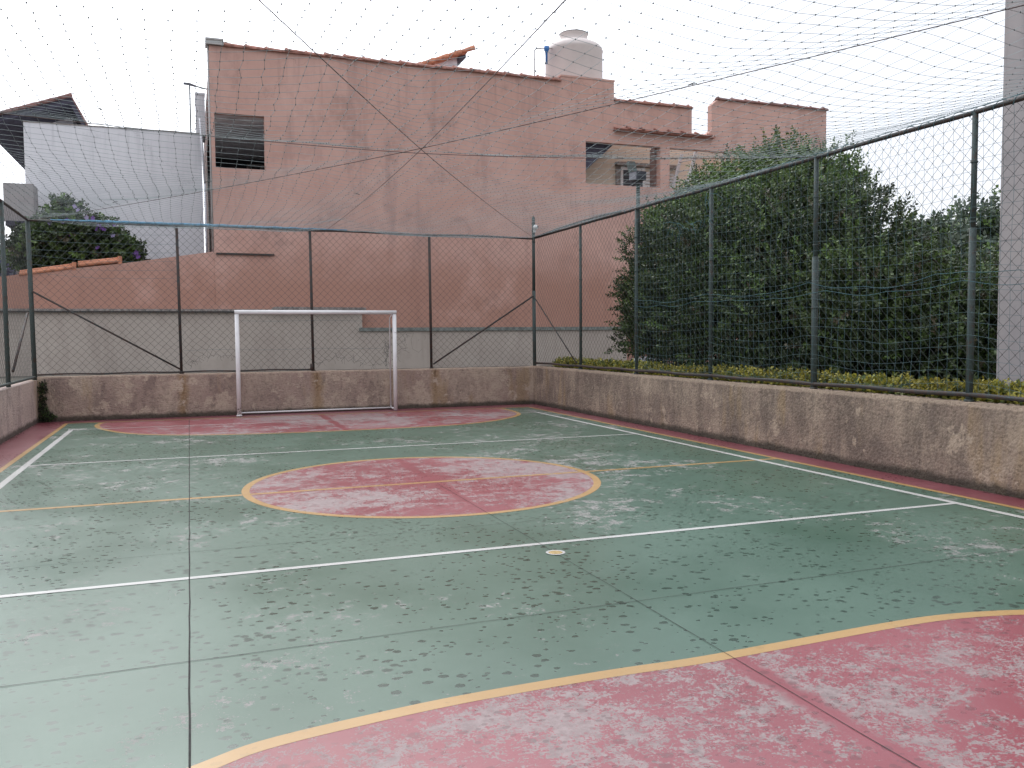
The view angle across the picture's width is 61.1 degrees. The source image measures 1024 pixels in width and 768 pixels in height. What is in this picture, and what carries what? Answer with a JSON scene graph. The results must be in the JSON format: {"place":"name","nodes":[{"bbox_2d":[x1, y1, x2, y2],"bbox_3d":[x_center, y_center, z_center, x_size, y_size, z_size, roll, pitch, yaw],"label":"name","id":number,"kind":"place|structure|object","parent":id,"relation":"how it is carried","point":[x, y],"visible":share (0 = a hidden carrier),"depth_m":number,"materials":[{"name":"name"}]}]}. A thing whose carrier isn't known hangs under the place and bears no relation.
{"place":"outdoors","nodes":[
{"label":"outdoors","id":0,"kind":"place"},
{"bbox_2d":[0,356,929,383],"bbox_3d":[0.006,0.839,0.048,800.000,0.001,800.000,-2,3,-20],"label":"ground","id":1,"kind":"structure","parent":0,"point":[12,378],"depth_m":20.41,"materials":[{"name":"grey concrete"}]},
{"bbox_2d":[0,239,15,275],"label":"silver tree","id":2,"kind":"object","parent":1,"relation":"on","point":[8,268],"visible":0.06,"depth_m":23.30,"materials":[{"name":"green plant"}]},
{"bbox_2d":[0,380,38,443],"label":"wall","id":3,"kind":"structure","parent":1,"relation":"on","point":[18,408],"depth_m":14.56,"materials":[{"name":"paint"}]},
{"bbox_2d":[0,199,35,387],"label":"chain link fence","id":4,"kind":"object","parent":3,"relation":"on","point":[4,299],"visible":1,"depth_m":14.45,"materials":[{"name":"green metal"}]},
{"bbox_2d":[0,113,805,158],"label":"steel cable","id":5,"kind":"object","parent":4,"relation":"attached to","point":[390,151],"visible":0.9,"depth_m":9.38,"materials":[{"name":"grey metal"}]},
{"bbox_2d":[3,183,38,273],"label":"concrete block","id":6,"kind":"structure","parent":1,"relation":"on","point":[13,191],"depth_m":20.98,"materials":[{"name":"grey concrete"}]},
{"bbox_2d":[0,192,149,274],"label":"flowering shrub","id":7,"kind":"object","parent":1,"relation":"on","point":[127,249],"visible":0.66,"depth_m":20.22,"materials":[{"name":"green plant"}]},
{"bbox_2d":[0,93,203,259],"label":"pale building","id":8,"kind":"structure","parent":1,"relation":"on","point":[156,241],"depth_m":22.80,"materials":[{"name":"grey paint"}]},
{"bbox_2d":[183,82,206,131],"bbox_3d":[-8.902,-7.573,24.588,0.714,1.855,0.080,-2,3,-20],"label":"antenna","id":9,"kind":"object","parent":8,"relation":"attached to","point":[189,84],"visible":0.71,"depth_m":24.49,"materials":[{"name":"metal"}]},
{"bbox_2d":[195,92,205,142],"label":"chimney block","id":10,"kind":"structure","parent":8,"relation":"on","point":[201,101],"depth_m":23.49,"materials":[{"name":"grey paint"}]},
{"bbox_2d":[37,366,533,421],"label":"wall","id":11,"kind":"structure","parent":1,"relation":"on","point":[93,397],"depth_m":17.98,"materials":[{"name":"paint"}]},
{"bbox_2d":[25,217,535,379],"bbox_3d":[-4.288,-1.955,18.162,10.344,3.500,0.256,-2,3,-20],"label":"chain link fence","id":12,"kind":"object","parent":11,"relation":"on","point":[180,371],"visible":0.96,"depth_m":17.80,"materials":[{"name":"metal"}]},
{"bbox_2d":[259,0,533,237],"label":"steel cable","id":13,"kind":"object","parent":12,"relation":"attached to","point":[369,102],"visible":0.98,"depth_m":7.18,"materials":[{"name":"grey metal"}]},
{"bbox_2d":[328,0,565,228],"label":"steel cable","id":14,"kind":"object","parent":12,"relation":"attached to","point":[472,97],"visible":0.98,"depth_m":7.06,"materials":[{"name":"grey metal"}]},
{"bbox_2d":[30,5,1023,220],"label":"steel cable","id":15,"kind":"object","parent":12,"relation":"attached to","point":[611,104],"visible":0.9,"depth_m":7.39,"materials":[{"name":"grey metal"}]},
{"bbox_2d":[0,0,1023,237],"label":"overhead net","id":16,"kind":"object","parent":15,"relation":"hanging from","point":[583,203],"visible":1,"depth_m":8.45,"materials":[{"name":"fabric"}]},
{"bbox_2d":[0,307,626,376],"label":"boundary wall","id":17,"kind":"structure","parent":1,"relation":"on","point":[416,357],"depth_m":20.93,"materials":[{"name":"paint"}]},
{"bbox_2d":[0,37,828,361],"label":"salmon house","id":18,"kind":"structure","parent":1,"relation":"on","point":[264,109],"depth_m":22.38,"materials":[{"name":"paint"}]},
{"bbox_2d":[246,164,263,169],"bbox_3d":[-7.578,-5.544,25.672,0.480,1.860,0.100,-2,3,-20],"label":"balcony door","id":19,"kind":"structure","parent":18,"relation":"in","point":[252,165],"depth_m":25.59,"materials":[{"name":"metal"}]},
{"bbox_2d":[545,29,602,78],"bbox_3d":[1.769,-9.246,24.835,1.670,1.540,1.670,-2,3,-20],"label":"water tank","id":20,"kind":"object","parent":18,"relation":"on","point":[588,60],"visible":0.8,"depth_m":24.15,"materials":[{"name":"white plastic"}]},
{"bbox_2d":[534,46,551,75],"bbox_3d":[0.960,-8.818,24.235,0.726,1.235,0.148,-2,4,-29],"label":"supply pipe","id":21,"kind":"object","parent":20,"relation":"attached to","point":[546,48],"visible":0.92,"depth_m":24.16,"materials":[{"name":"grey plastic"}]},
{"bbox_2d":[615,161,676,187],"bbox_3d":[4.040,-5.898,25.989,2.060,1.360,0.159,-2,3,-20],"label":"window frame","id":22,"kind":"structure","parent":18,"relation":"in","point":[619,175],"depth_m":25.80,"materials":[{"name":"grey metal"}]},
{"bbox_2d":[671,151,697,187],"bbox_3d":[5.013,-5.927,25.848,0.999,2.020,0.488,-2,4,-29],"label":"ladder","id":23,"kind":"object","parent":18,"relation":"on","point":[677,171],"visible":0.35,"depth_m":25.97,"materials":[{"name":"metal"}]},
{"bbox_2d":[420,45,474,66],"bbox_3d":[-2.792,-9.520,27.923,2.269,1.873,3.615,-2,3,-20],"label":"house","id":24,"kind":"structure","parent":1,"relation":"on","point":[462,53],"depth_m":26.48,"materials":[{"name":"orange paint"}]},
{"bbox_2d":[603,196,734,362],"bbox_3d":[3.531,-2.141,18.622,3.099,3.761,4.874,0,3,15],"label":"dense tree","id":25,"kind":"object","parent":1,"relation":"on","point":[649,317],"visible":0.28,"depth_m":18.00,"materials":[{"name":"green plant"}]},
{"bbox_2d":[648,315,753,366],"bbox_3d":[4.144,-0.813,16.927,3.191,2.039,3.213,-2,3,-20],"label":"shade shrub","id":26,"kind":"object","parent":1,"relation":"on","point":[674,352],"visible":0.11,"depth_m":16.46,"materials":[{"name":"green plant"}]},
{"bbox_2d":[533,366,1023,498],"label":"wall","id":27,"kind":"structure","parent":1,"relation":"on","point":[979,445],"depth_m":10.77,"materials":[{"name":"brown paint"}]},
{"bbox_2d":[534,95,1023,401],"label":"chain link fence","id":28,"kind":"object","parent":27,"relation":"on","point":[968,394],"visible":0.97,"depth_m":11.07,"materials":[{"name":"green metal"}]},
{"bbox_2d":[626,161,645,243],"bbox_3d":[2.198,-3.237,15.402,0.189,1.480,0.479,-2,3,-20],"label":"floodlight","id":29,"kind":"object","parent":28,"relation":"attached to","point":[634,171],"visible":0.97,"depth_m":15.37,"materials":[{"name":"grey metal"}]},
{"bbox_2d":[625,97,1023,398],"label":"side net","id":30,"kind":"object","parent":28,"relation":"hanging from","point":[859,286],"visible":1,"depth_m":10.43,"materials":[{"name":"fabric"}]},
{"bbox_2d":[547,366,1022,405],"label":"leaf litter","id":31,"kind":"object","parent":27,"relation":"on","point":[829,389],"visible":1,"depth_m":10.41,"materials":[{"name":"plant"}]},
{"bbox_2d":[713,298,848,371],"bbox_3d":[4.966,-0.668,15.068,3.324,2.147,2.769,-4,5,-44],"label":"shade shrub","id":32,"kind":"object","parent":1,"relation":"on","point":[757,354],"visible":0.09,"depth_m":14.42,"materials":[{"name":"green plant"}]},
{"bbox_2d":[617,124,966,376],"bbox_3d":[4.567,-2.236,16.368,4.486,5.345,9.115,-2,3,-20],"label":"dense tree","id":33,"kind":"object","parent":1,"relation":"on","point":[857,229],"visible":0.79,"depth_m":14.18,"materials":[{"name":"green plant"}]},
{"bbox_2d":[765,288,955,378],"bbox_3d":[5.669,-0.587,13.569,3.342,2.121,2.894,-2,4,-29],"label":"shade shrub","id":34,"kind":"object","parent":1,"relation":"on","point":[835,369],"visible":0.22,"depth_m":12.76,"materials":[{"name":"green plant"}]},
{"bbox_2d":[842,233,999,384],"bbox_3d":[7.145,-0.967,13.267,4.527,2.822,4.604,-2,3,-20],"label":"dense tree","id":35,"kind":"object","parent":1,"relation":"on","point":[991,291],"visible":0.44,"depth_m":12.33,"materials":[{"name":"green plant"}]},
{"bbox_2d":[886,214,959,247],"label":"distant tree","id":36,"kind":"object","parent":1,"relation":"on","point":[935,231],"depth_m":54.31,"materials":[{"name":"green plant"}]},
{"bbox_2d":[885,205,998,276],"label":"distant tree","id":37,"kind":"object","parent":1,"relation":"on","point":[941,235],"visible":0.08,"depth_m":50.46,"materials":[{"name":"green plant"}]},
{"bbox_2d":[887,296,997,383],"bbox_3d":[7.246,-0.560,12.392,3.417,2.130,2.826,-3,4,-41],"label":"shade shrub","id":38,"kind":"object","parent":1,"relation":"on","point":[993,352],"visible":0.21,"depth_m":11.85,"materials":[{"name":"green plant"}]},
{"bbox_2d":[934,184,1000,261],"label":"distant tree","id":39,"kind":"object","parent":1,"relation":"on","point":[993,220],"visible":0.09,"depth_m":52.19,"materials":[{"name":"green plant"}]},
{"bbox_2d":[996,0,1023,385],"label":"concrete building","id":40,"kind":"structure","parent":1,"relation":"on","point":[1016,21],"depth_m":10.50,"materials":[{"name":"grey concrete"}]},
{"bbox_2d":[0,0,1004,252],"label":"sky","id":41,"kind":"structure","parent":0,"point":[186,26],"materials":[{"name":"white"}]},
{"bbox_2d":[0,407,1023,767],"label":"court floor","id":42,"kind":"structure","parent":0,"point":[136,715],"depth_m":5.71,"materials":[{"name":"green paint"}]},
{"bbox_2d":[100,408,515,434],"bbox_3d":[-3.457,0.706,16.162,7.986,0.001,3.303,-2,3,-20],"label":"goal area","id":43,"kind":"object","parent":42,"relation":"on","point":[304,423],"visible":1,"depth_m":16.03,"materials":[{"name":"red paint"}]},
{"bbox_2d":[250,457,593,515],"bbox_3d":[-0.954,1.066,9.510,3.760,0.001,3.760,-2,3,-20],"label":"circle","id":44,"kind":"object","parent":42,"relation":"on","point":[486,495],"visible":1,"depth_m":9.15,"materials":[{"name":"red paint"}]},
{"bbox_2d":[0,407,1023,767],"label":"yellow court lines","id":45,"kind":"object","parent":42,"relation":"on","point":[218,761],"visible":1,"depth_m":4.47,"materials":[{"name":"paint"}]},
{"bbox_2d":[0,412,1023,597],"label":"white court lines","id":46,"kind":"object","parent":42,"relation":"on","point":[23,467],"visible":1,"depth_m":7.54,"materials":[{"name":"paint"}]},
{"bbox_2d":[0,421,1023,767],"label":"expansion joints","id":47,"kind":"object","parent":42,"relation":"on","point":[424,629],"visible":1,"depth_m":4.63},
{"bbox_2d":[546,550,564,554],"bbox_3d":[0.319,1.233,6.361,0.144,0.001,0.144,-2,3,-20],"label":"floor socket","id":48,"kind":"object","parent":42,"relation":"on","point":[555,552],"visible":1,"depth_m":6.36,"materials":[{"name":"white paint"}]},
{"bbox_2d":[219,615,1023,767],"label":"goal area","id":49,"kind":"object","parent":42,"relation":"on","point":[944,694],"visible":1,"depth_m":3.60,"materials":[{"name":"red paint"}]},
{"bbox_2d":[0,404,1023,509],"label":"court border","id":50,"kind":"object","parent":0,"point":[21,443],"visible":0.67,"depth_m":12.84,"materials":[{"name":"red paint"}]},
{"bbox_2d":[37,379,57,421],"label":"corner weed","id":51,"kind":"object","parent":50,"relation":"on","point":[43,413],"visible":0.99,"depth_m":16.45,"materials":[{"name":"green plant"}]},
{"bbox_2d":[234,310,397,415],"bbox_3d":[-4.030,-0.464,17.995,3.278,2.115,0.411,-2,3,-20],"label":"goal","id":52,"kind":"object","parent":50,"relation":"on","point":[393,313],"visible":1,"depth_m":17.91,"materials":[{"name":"white paint"}]},
{"label":"garden bed","id":53,"kind":"structure","parent":0,"visible":0},
{"bbox_2d":[552,356,589,368],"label":"hedge plant","id":54,"kind":"object","parent":53,"relation":"on","point":[563,359],"visible":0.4,"depth_m":18.81,"materials":[{"name":"green plant"}]},
{"bbox_2d":[577,358,623,371],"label":"hedge plant","id":55,"kind":"object","parent":53,"relation":"on","point":[591,362],"visible":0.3,"depth_m":17.37,"materials":[{"name":"green plant"}]},
{"bbox_2d":[612,359,681,376],"bbox_3d":[2.498,-0.236,15.733,0.586,0.417,2.248,-2,3,-20],"label":"hedge plant","id":56,"kind":"object","parent":53,"relation":"on","point":[627,364],"visible":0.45,"depth_m":15.57,"materials":[{"name":"green plant"}]},
{"bbox_2d":[669,363,742,381],"bbox_3d":[3.144,-0.143,13.957,0.545,0.428,2.004,-2,3,-20],"label":"hedge plant","id":57,"kind":"object","parent":53,"relation":"on","point":[702,369],"visible":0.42,"depth_m":13.84,"materials":[{"name":"green plant"}]},
{"bbox_2d":[727,364,845,389],"bbox_3d":[3.805,-0.043,12.162,0.552,0.448,2.358,-2,3,-20],"label":"hedge plant","id":58,"kind":"object","parent":53,"relation":"on","point":[776,375],"visible":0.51,"depth_m":12.04,"materials":[{"name":"green plant"}]},
{"bbox_2d":[823,370,952,398],"bbox_3d":[4.465,0.051,10.435,0.548,0.446,2.057,-2,3,-20],"label":"hedge plant","id":59,"kind":"object","parent":53,"relation":"on","point":[875,380],"visible":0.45,"depth_m":10.28,"materials":[{"name":"green plant"}]},
{"bbox_2d":[930,373,1023,405],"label":"hedge plant","id":60,"kind":"object","parent":53,"relation":"on","point":[988,388],"visible":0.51,"depth_m":9.00,"materials":[{"name":"green plant"}]}
]}

